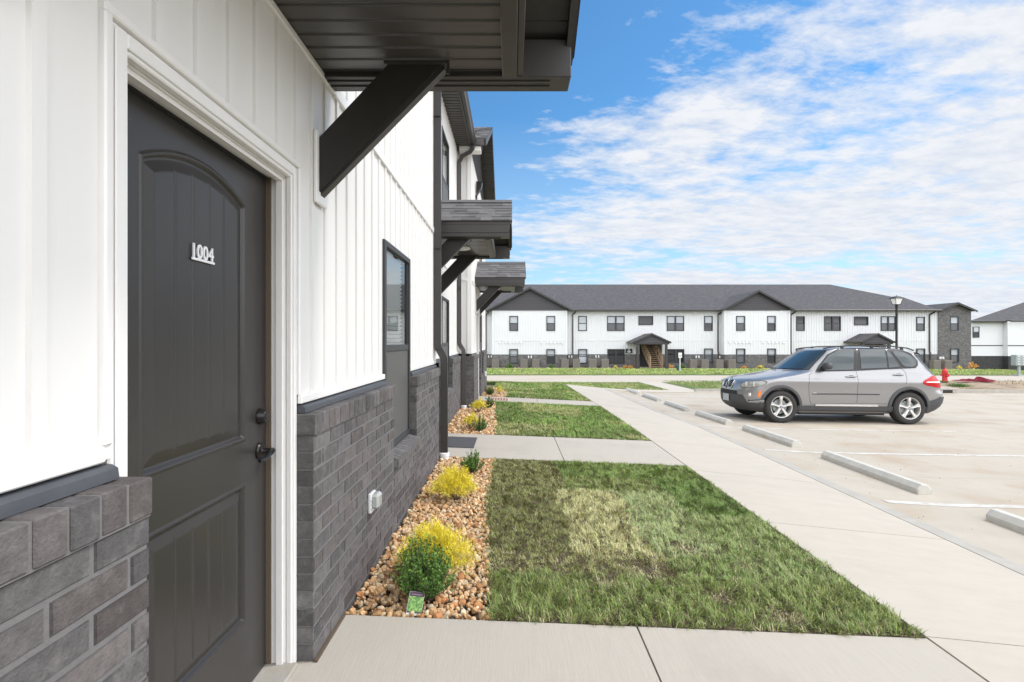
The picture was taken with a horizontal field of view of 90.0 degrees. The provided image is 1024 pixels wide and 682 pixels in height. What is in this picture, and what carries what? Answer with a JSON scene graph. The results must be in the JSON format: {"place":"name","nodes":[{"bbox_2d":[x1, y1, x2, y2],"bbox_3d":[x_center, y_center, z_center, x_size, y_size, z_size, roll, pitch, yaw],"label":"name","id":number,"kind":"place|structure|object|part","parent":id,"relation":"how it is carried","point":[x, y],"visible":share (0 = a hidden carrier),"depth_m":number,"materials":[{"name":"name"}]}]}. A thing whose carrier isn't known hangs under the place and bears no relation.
{"place":"outdoors","nodes":[
{"label":"outdoors","id":0,"kind":"place"},
{"bbox_2d":[345,455,495,620],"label":"gravel","id":1,"kind":"structure","parent":0,"point":[436,506],"depth_m":3.27,"materials":[{"name":"beige gravel"}]},
{"bbox_2d":[406,591,423,615],"bbox_3d":[-0.500,1.373,2.632,0.079,0.152,0.006,13,-23,-13],"label":"plant tag","id":2,"kind":"object","parent":1,"relation":"on","point":[415,601],"visible":0.95,"depth_m":2.64,"materials":[{"name":"plastic"}]},
{"bbox_2d":[390,532,456,601],"bbox_3d":[-0.471,1.213,2.776,0.357,0.388,0.345,0,0,0],"label":"boxwood shrub","id":3,"kind":"object","parent":1,"relation":"on","point":[418,576],"visible":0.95,"depth_m":2.71,"materials":[{"name":"green plant"}]},
{"bbox_2d":[390,513,482,575],"bbox_3d":[-0.443,1.233,3.052,0.575,0.370,0.445,0,0,0],"label":"golden shrub","id":4,"kind":"object","parent":1,"relation":"on","point":[445,541],"visible":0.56,"depth_m":3.02,"materials":[{"name":"yellow plant"}]},
{"bbox_2d":[424,463,480,499],"bbox_3d":[-0.529,1.243,4.489,0.519,0.349,0.449,0,0,0],"label":"golden shrub","id":5,"kind":"object","parent":1,"relation":"on","point":[455,477],"visible":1,"depth_m":4.44,"materials":[{"name":"yellow plant"}]},
{"bbox_2d":[459,449,484,472],"bbox_3d":[-0.431,1.280,5.446,0.258,0.265,0.253,0,0,-38],"label":"boxwood shrub","id":6,"kind":"object","parent":1,"relation":"on","point":[471,462],"visible":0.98,"depth_m":5.41,"materials":[{"name":"green plant"}]},
{"bbox_2d":[448,401,497,434],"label":"gravel","id":7,"kind":"structure","parent":0,"point":[489,415],"depth_m":8.82,"materials":[{"name":"beige gravel"}]},
{"bbox_2d":[461,412,477,427],"bbox_3d":[-0.664,1.255,8.155,0.340,0.321,0.366,0,0,24],"label":"golden shrub","id":8,"kind":"object","parent":7,"relation":"on","point":[469,418],"visible":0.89,"depth_m":8.12,"materials":[{"name":"yellow plant"}]},
{"bbox_2d":[471,414,487,430],"bbox_3d":[-0.501,1.261,7.969,0.286,0.299,0.260,0,0,-35],"label":"boxwood shrub","id":9,"kind":"object","parent":7,"relation":"on","point":[480,425],"visible":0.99,"depth_m":7.95,"materials":[{"name":"green plant"}]},
{"bbox_2d":[469,397,489,411],"bbox_3d":[-0.641,1.253,10.093,0.451,0.345,0.382,0,0,0],"label":"golden shrub","id":10,"kind":"object","parent":7,"relation":"on","point":[478,403],"visible":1,"depth_m":10.08,"materials":[{"name":"yellow plant"}]},
{"bbox_2d":[482,396,494,407],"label":"boxwood shrub","id":11,"kind":"object","parent":7,"relation":"on","point":[490,401],"visible":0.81,"depth_m":10.72,"materials":[{"name":"green plant"}]},
{"bbox_2d":[482,386,506,396],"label":"gravel","id":12,"kind":"structure","parent":0,"point":[501,394],"depth_m":14.12,"materials":[{"name":"beige gravel"}]},
{"bbox_2d":[484,385,494,394],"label":"boxwood shrub","id":13,"kind":"object","parent":12,"relation":"on","point":[490,391],"visible":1,"depth_m":13.71,"materials":[{"name":"green plant"}]},
{"bbox_2d":[478,396,599,406],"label":"walkway","id":14,"kind":"structure","parent":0,"point":[550,401],"depth_m":12.77,"materials":[{"name":"concrete"}]},
{"bbox_2d":[492,397,509,400],"bbox_3d":[-0.290,1.437,12.625,0.460,0.042,0.650,0,0,0],"label":"doormat","id":15,"kind":"object","parent":14,"relation":"on","point":[501,399],"visible":0.92,"depth_m":12.56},
{"bbox_2d":[494,381,590,400],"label":"lawn","id":16,"kind":"structure","parent":0,"point":[545,390],"depth_m":15.84,"materials":[{"name":"green plant"}]},
{"bbox_2d":[448,433,685,466],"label":"walkway","id":17,"kind":"structure","parent":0,"point":[530,448],"depth_m":6.79,"materials":[{"name":"concrete"}]},
{"bbox_2d":[448,436,476,447],"bbox_3d":[-0.810,1.385,7.010,0.620,0.026,0.700,0,0,0],"label":"doormat","id":18,"kind":"object","parent":17,"relation":"on","point":[461,442],"visible":0.5,"depth_m":6.98,"materials":[{"name":"grey rubber"}]},
{"bbox_2d":[493,400,649,440],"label":"lawn","id":19,"kind":"structure","parent":0,"point":[547,413],"depth_m":9.19,"materials":[{"name":"green plant"}]},
{"bbox_2d":[487,382,720,389],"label":"lawn soil","id":20,"kind":"structure","parent":0,"point":[685,386],"depth_m":23.68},
{"bbox_2d":[487,380,667,389],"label":"lawn","id":21,"kind":"structure","parent":20,"relation":"on","point":[603,385],"depth_m":22.88,"materials":[{"name":"green plant"}]},
{"bbox_2d":[664,380,720,388],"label":"lawn","id":22,"kind":"structure","parent":20,"relation":"on","point":[697,384],"depth_m":23.74,"materials":[{"name":"green plant"}]},
{"bbox_2d":[289,615,986,681],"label":"walkway","id":23,"kind":"structure","parent":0,"point":[361,648],"depth_m":2.34,"materials":[{"name":"concrete"}]},
{"bbox_2d":[482,457,926,638],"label":"lawn","id":24,"kind":"structure","parent":0,"point":[544,606],"depth_m":3.40,"materials":[{"name":"green plant"}]},
{"bbox_2d":[468,0,1023,319],"label":"sky","id":25,"kind":"structure","parent":0,"point":[873,146],"materials":[{"name":"blue"}]},
{"bbox_2d":[487,375,1023,382],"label":"road","id":26,"kind":"structure","parent":0,"point":[595,378],"depth_m":32.74,"materials":[{"name":"concrete"}]},
{"bbox_2d":[1011,355,1023,375],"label":"mailbox cluster","id":27,"kind":"object","parent":26,"relation":"on","point":[1017,361],"visible":0.97,"depth_m":38.34,"materials":[{"name":"metal"}]},
{"bbox_2d":[487,367,1023,375],"bbox_3d":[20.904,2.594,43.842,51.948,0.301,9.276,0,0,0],"label":"lawn","id":28,"kind":"structure","parent":0,"point":[746,370],"depth_m":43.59,"materials":[{"name":"green plant"}]},
{"bbox_2d":[492,359,498,368],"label":"air conditioner","id":29,"kind":"object","parent":28,"relation":"on","point":[495,363],"visible":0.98,"depth_m":48.29,"materials":[{"name":"metal"}]},
{"bbox_2d":[520,359,527,367],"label":"air conditioner","id":30,"kind":"object","parent":28,"relation":"on","point":[523,363],"visible":0.95,"depth_m":48.30,"materials":[{"name":"metal"}]},
{"bbox_2d":[531,359,539,368],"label":"air conditioner","id":31,"kind":"object","parent":28,"relation":"on","point":[535,363],"visible":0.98,"depth_m":48.29,"materials":[{"name":"metal"}]},
{"bbox_2d":[561,359,568,367],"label":"air conditioner","id":32,"kind":"object","parent":28,"relation":"on","point":[564,363],"visible":0.97,"depth_m":48.30,"materials":[{"name":"metal"}]},
{"bbox_2d":[572,359,579,368],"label":"air conditioner","id":33,"kind":"object","parent":28,"relation":"on","point":[575,363],"visible":0.98,"depth_m":48.30,"materials":[{"name":"metal"}]},
{"bbox_2d":[589,359,596,368],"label":"air conditioner","id":34,"kind":"object","parent":28,"relation":"on","point":[592,363],"visible":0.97,"depth_m":48.29,"materials":[{"name":"metal"}]},
{"bbox_2d":[601,359,608,368],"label":"air conditioner","id":35,"kind":"object","parent":28,"relation":"on","point":[605,363],"visible":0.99,"depth_m":48.30,"materials":[{"name":"metal"}]},
{"bbox_2d":[688,359,697,368],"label":"air conditioner","id":36,"kind":"object","parent":28,"relation":"on","point":[692,363],"visible":0.98,"depth_m":48.30,"materials":[{"name":"metal"}]},
{"bbox_2d":[699,359,708,367],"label":"air conditioner","id":37,"kind":"object","parent":28,"relation":"on","point":[704,363],"visible":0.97,"depth_m":48.00,"materials":[{"name":"metal"}]},
{"bbox_2d":[714,359,724,368],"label":"air conditioner","id":38,"kind":"object","parent":28,"relation":"on","point":[718,363],"visible":0.98,"depth_m":48.00,"materials":[{"name":"metal"}]},
{"bbox_2d":[726,359,735,368],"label":"air conditioner","id":39,"kind":"object","parent":28,"relation":"on","point":[730,363],"visible":0.98,"depth_m":48.00,"materials":[{"name":"metal"}]},
{"bbox_2d":[929,360,941,368],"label":"air conditioner","id":40,"kind":"object","parent":28,"relation":"on","point":[934,364],"visible":0.94,"depth_m":48.00,"materials":[{"name":"metal"}]},
{"bbox_2d":[941,360,952,368],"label":"air conditioner","id":41,"kind":"object","parent":28,"relation":"on","point":[946,364],"visible":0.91,"depth_m":48.00,"materials":[{"name":"metal"}]},
{"bbox_2d":[566,382,1023,681],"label":"sidewalk","id":42,"kind":"structure","parent":0,"point":[964,606],"depth_m":3.88,"materials":[{"name":"concrete"}]},
{"bbox_2d":[611,390,1023,565],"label":"parking lot","id":43,"kind":"structure","parent":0,"point":[988,423],"depth_m":8.37,"materials":[{"name":"concrete"}]},
{"bbox_2d":[626,388,640,394],"bbox_3d":[4.680,1.938,19.815,0.160,0.151,1.830,0,0,0],"label":"wheel stop","id":44,"kind":"object","parent":43,"relation":"on","point":[633,391],"visible":0.96,"depth_m":19.40,"materials":[{"name":"concrete"}]},
{"bbox_2d":[642,393,661,401],"bbox_3d":[4.680,1.890,17.195,0.160,0.147,1.830,0,0,0],"label":"wheel stop","id":45,"kind":"object","parent":43,"relation":"on","point":[651,397],"visible":1,"depth_m":16.88,"materials":[{"name":"concrete"}]},
{"bbox_2d":[664,401,689,411],"bbox_3d":[4.680,1.843,14.575,0.160,0.147,1.830,0,0,0],"label":"wheel stop","id":46,"kind":"object","parent":43,"relation":"on","point":[677,406],"visible":1,"depth_m":14.32,"materials":[{"name":"concrete"}]},
{"bbox_2d":[640,401,726,404],"bbox_3d":[6.625,1.924,15.820,5.350,0.120,0.100,0,0,0],"label":"parking line","id":47,"kind":"object","parent":43,"relation":"on","point":[685,403],"visible":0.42,"depth_m":15.80,"materials":[{"name":"white paint"}]},
{"bbox_2d":[695,411,732,424],"bbox_3d":[4.680,1.784,11.955,0.160,0.170,1.830,0,0,0],"label":"wheel stop","id":48,"kind":"object","parent":43,"relation":"on","point":[718,419],"visible":0.96,"depth_m":11.69,"materials":[{"name":"concrete"}]},
{"bbox_2d":[665,411,871,416],"bbox_3d":[6.625,1.886,13.220,5.350,0.129,0.100,0,0,0],"label":"parking line","id":49,"kind":"object","parent":43,"relation":"on","point":[764,415],"visible":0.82,"depth_m":13.19,"materials":[{"name":"white paint"}]},
{"bbox_2d":[742,425,800,447],"bbox_3d":[4.680,1.714,9.335,0.160,0.150,1.830,0,0,0],"label":"wheel stop","id":50,"kind":"object","parent":43,"relation":"on","point":[783,440],"visible":1,"depth_m":9.06,"materials":[{"name":"concrete"}]},
{"bbox_2d":[720,345,943,423],"bbox_3d":[7.718,1.002,12.620,4.908,1.845,2.224,1,-2,0],"label":"parked car","id":51,"kind":"object","parent":43,"relation":"on","point":[901,385],"visible":1,"depth_m":11.74,"materials":[{"name":"paint"}]},
{"bbox_3d":[7.521,0.436,11.876,0.942,0.500,0.234,1,-2,0],"label":"side window","id":52,"kind":"part","parent":51,"relation":"part of","materials":[{"name":"grey glass"}]},
{"bbox_3d":[8.373,0.423,11.884,0.686,0.445,0.215,1,-2,0],"label":"side window","id":53,"kind":"part","parent":51,"relation":"part of","materials":[{"name":"grey glass"}]},
{"bbox_3d":[8.806,0.421,11.883,0.259,0.396,0.188,1,-2,0],"label":"side window","id":54,"kind":"part","parent":51,"relation":"part of","materials":[{"name":"grey glass"}]},
{"bbox_3d":[9.128,0.413,11.890,0.472,0.368,0.175,1,-2,0],"label":"side window","id":55,"kind":"part","parent":51,"relation":"part of","materials":[{"name":"grey glass"}]},
{"bbox_2d":[706,425,960,431],"bbox_3d":[6.625,1.808,10.620,5.350,0.140,0.100,0,0,0],"label":"parking line","id":56,"kind":"object","parent":43,"relation":"on","point":[838,429],"visible":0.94,"depth_m":10.61,"materials":[{"name":"white paint"}]},
{"bbox_2d":[821,451,930,494],"bbox_3d":[4.680,1.688,6.715,0.160,0.117,1.830,0,0,0],"label":"wheel stop","id":57,"kind":"object","parent":43,"relation":"on","point":[906,483],"visible":1,"depth_m":6.44,"materials":[{"name":"concrete"}]},
{"bbox_2d":[764,449,1023,456],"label":"parking line","id":58,"kind":"object","parent":43,"relation":"on","point":[898,453],"visible":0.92,"depth_m":8.01,"materials":[{"name":"white paint"}]},
{"bbox_2d":[940,387,958,392],"bbox_3d":[17.286,1.961,20.610,0.778,0.190,0.780,0,0,0],"label":"storm drain","id":59,"kind":"object","parent":43,"relation":"on","point":[949,390],"visible":0.62,"depth_m":20.22,"materials":[{"name":"concrete"}]},
{"bbox_2d":[883,500,1023,507],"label":"parking line","id":60,"kind":"object","parent":43,"relation":"on","point":[961,505],"visible":1,"depth_m":5.42,"materials":[{"name":"white paint"}]},
{"bbox_2d":[986,509,1023,533],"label":"wheel stop","id":61,"kind":"object","parent":43,"relation":"on","point":[1008,520],"visible":1,"depth_m":4.78,"materials":[{"name":"concrete"}]},
{"bbox_2d":[941,379,1023,389],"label":"dirt verge","id":62,"kind":"structure","parent":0,"point":[999,385],"depth_m":22.79,"materials":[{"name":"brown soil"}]},
{"bbox_2d":[888,295,903,348],"bbox_3d":[16.523,0.043,22.000,0.440,4.023,0.440,0,0,0],"label":"street lamp","id":63,"kind":"object","parent":62,"relation":"on","point":[896,300],"visible":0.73,"depth_m":21.96,"materials":[{"name":"black metal"}]},
{"bbox_2d":[940,368,949,381],"bbox_3d":[21.640,1.690,25.585,0.400,0.700,0.370,0,0,0],"label":"fire hydrant","id":64,"kind":"object","parent":62,"relation":"on","point":[945,375],"visible":0.91,"depth_m":25.52,"materials":[{"name":"red metal"}]},
{"bbox_2d":[944,382,976,387],"bbox_3d":[19.326,1.907,22.276,1.440,0.281,1.248,0,0,19],"label":"weed clump","id":65,"kind":"object","parent":62,"relation":"on","point":[958,385],"visible":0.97,"depth_m":22.11,"materials":[{"name":"green plant"}]},
{"bbox_2d":[952,376,995,381],"bbox_3d":[22.692,1.843,24.932,1.683,0.257,1.214,0,0,12],"label":"fabric heap","id":66,"kind":"object","parent":62,"relation":"on","point":[979,379],"visible":1,"depth_m":24.73,"materials":[{"name":"red fabric"}]},
{"bbox_3d":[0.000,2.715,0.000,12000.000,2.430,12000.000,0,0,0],"label":"ground","id":67,"kind":"structure","parent":0,"visible":0},
{"bbox_2d":[0,0,580,681],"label":"apartment building","id":68,"kind":"structure","parent":67,"relation":"on","point":[254,284],"depth_m":1.83,"materials":[{"name":"white"}]},
{"bbox_2d":[127,88,275,681],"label":"door","id":69,"kind":"structure","parent":68,"relation":"in","point":[197,414],"depth_m":1.68,"materials":[{"name":"paint"}]},
{"bbox_2d":[382,239,410,446],"bbox_3d":[-1.071,0.045,4.140,0.322,1.560,1.020,0,0,0],"label":"window","id":70,"kind":"structure","parent":68,"relation":"in","point":[396,266],"depth_m":4.26,"materials":[{"name":"black glass"}]},
{"bbox_2d":[439,296,448,386],"bbox_3d":[-1.289,0.045,8.760,0.322,1.560,1.020,0,0,0],"label":"window","id":71,"kind":"structure","parent":68,"relation":"in","point":[445,302],"depth_m":9.07,"materials":[{"name":"black glass"}]},
{"bbox_2d":[442,126,448,199],"bbox_3d":[-1.289,-2.730,8.760,0.322,1.540,1.020,0,0,0],"label":"window","id":72,"kind":"structure","parent":68,"relation":"in","point":[445,146],"depth_m":8.82,"materials":[{"name":"black glass"}]},
{"bbox_2d":[468,314,481,355],"bbox_3d":[-1.009,0.045,14.000,0.322,1.560,1.000,0,0,0],"label":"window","id":73,"kind":"structure","parent":68,"relation":"in","point":[480,317],"depth_m":14.17,"materials":[{"name":"glass"}]},
{"bbox_2d":[485,284,977,369],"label":"apartment building","id":74,"kind":"structure","parent":67,"relation":"on","point":[647,326],"depth_m":49.97,"materials":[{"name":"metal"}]},
{"bbox_2d":[509,316,517,330],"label":"window","id":75,"kind":"structure","parent":74,"relation":"in","point":[513,320],"depth_m":49.00,"materials":[{"name":"white glass"}]},
{"bbox_2d":[509,349,517,362],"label":"window","id":76,"kind":"structure","parent":74,"relation":"in","point":[512,358],"depth_m":49.00,"materials":[{"name":"grey glass"}]},
{"bbox_2d":[546,316,554,330],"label":"window","id":77,"kind":"structure","parent":74,"relation":"in","point":[550,320],"depth_m":49.00,"materials":[{"name":"white glass"}]},
{"bbox_2d":[546,349,554,362],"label":"window","id":78,"kind":"structure","parent":74,"relation":"in","point":[549,358],"depth_m":49.00,"materials":[{"name":"grey glass"}]},
{"bbox_2d":[578,316,586,330],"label":"window","id":79,"kind":"structure","parent":74,"relation":"in","point":[582,320],"depth_m":50.00,"materials":[{"name":"white glass"}]},
{"bbox_2d":[578,349,586,362],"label":"window","id":80,"kind":"structure","parent":74,"relation":"in","point":[582,353],"depth_m":50.00,"materials":[{"name":"grey glass"}]},
{"bbox_2d":[607,316,624,330],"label":"window","id":81,"kind":"structure","parent":74,"relation":"in","point":[614,323],"depth_m":50.00,"materials":[{"name":"grey glass"}]},
{"bbox_2d":[607,349,624,362],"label":"window","id":82,"kind":"structure","parent":74,"relation":"in","point":[614,355],"depth_m":50.00,"materials":[{"name":"black glass"}]},
{"bbox_2d":[638,316,652,324],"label":"window","id":83,"kind":"structure","parent":74,"relation":"in","point":[642,320],"depth_m":50.01,"materials":[{"name":"grey glass"}]},
{"bbox_2d":[667,316,683,330],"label":"window","id":84,"kind":"structure","parent":74,"relation":"in","point":[674,323],"depth_m":50.00,"materials":[{"name":"grey glass"}]},
{"bbox_2d":[668,349,683,361],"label":"window","id":85,"kind":"structure","parent":74,"relation":"in","point":[672,353],"depth_m":50.00,"materials":[{"name":"black glass"}]},
{"bbox_2d":[704,316,712,330],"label":"window","id":86,"kind":"structure","parent":74,"relation":"in","point":[708,320],"depth_m":50.00,"materials":[{"name":"white glass"}]},
{"bbox_2d":[704,348,712,362],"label":"window","id":87,"kind":"structure","parent":74,"relation":"in","point":[708,352],"depth_m":50.00,"materials":[{"name":"grey glass"}]},
{"bbox_2d":[736,316,744,330],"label":"window","id":88,"kind":"structure","parent":74,"relation":"in","point":[740,320],"depth_m":49.00,"materials":[{"name":"white glass"}]},
{"bbox_2d":[736,348,744,362],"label":"window","id":89,"kind":"structure","parent":74,"relation":"in","point":[739,358],"depth_m":49.00,"materials":[{"name":"grey glass"}]},
{"bbox_2d":[767,316,775,330],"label":"window","id":90,"kind":"structure","parent":74,"relation":"in","point":[771,320],"depth_m":49.00,"materials":[{"name":"white glass"}]},
{"bbox_2d":[767,348,775,362],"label":"window","id":91,"kind":"structure","parent":74,"relation":"in","point":[770,358],"depth_m":49.00,"materials":[{"name":"grey glass"}]},
{"bbox_2d":[796,316,804,330],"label":"window","id":92,"kind":"structure","parent":74,"relation":"in","point":[800,320],"depth_m":50.00,"materials":[{"name":"grey glass"}]},
{"bbox_2d":[824,316,840,330],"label":"window","id":93,"kind":"structure","parent":74,"relation":"in","point":[831,323],"depth_m":50.00,"materials":[{"name":"grey glass"}]},
{"bbox_2d":[854,316,868,324],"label":"window","id":94,"kind":"structure","parent":74,"relation":"in","point":[858,320],"depth_m":50.01,"materials":[{"name":"grey glass"}]},
{"bbox_2d":[881,316,894,330],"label":"window","id":95,"kind":"structure","parent":74,"relation":"in","point":[887,322],"depth_m":50.00,"materials":[{"name":"grey glass"}]},
{"bbox_2d":[916,317,924,330],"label":"window","id":96,"kind":"structure","parent":74,"relation":"in","point":[920,321],"depth_m":50.00,"materials":[{"name":"grey glass"}]},
{"bbox_2d":[916,348,924,362],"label":"window","id":97,"kind":"structure","parent":74,"relation":"in","point":[921,351],"depth_m":50.00,"materials":[{"name":"grey glass"}]},
{"bbox_2d":[950,316,958,330],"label":"window","id":98,"kind":"structure","parent":74,"relation":"in","point":[954,320],"depth_m":49.93,"materials":[{"name":"grey glass"}]},
{"bbox_2d":[950,348,958,361],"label":"window","id":99,"kind":"structure","parent":74,"relation":"in","point":[954,352],"depth_m":49.93,"materials":[{"name":"grey glass"}]},
{"bbox_2d":[605,389,1023,574],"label":"kerb","id":100,"kind":"structure","parent":67,"relation":"on","point":[1000,560],"depth_m":5.07,"materials":[{"name":"concrete"}]},
{"bbox_2d":[694,389,1023,392],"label":"lot kerb","id":101,"kind":"structure","parent":67,"relation":"on","point":[960,391],"depth_m":20.36,"materials":[{"name":"concrete"}]},
{"bbox_2d":[971,302,1023,369],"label":"apartment building","id":102,"kind":"structure","parent":67,"relation":"on","point":[997,339],"depth_m":59.95,"materials":[{"name":"metal"}]},
{"bbox_2d":[973,327,979,337],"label":"window","id":103,"kind":"structure","parent":102,"relation":"in","point":[976,330],"depth_m":59.95,"materials":[{"name":"grey glass"}]}
]}

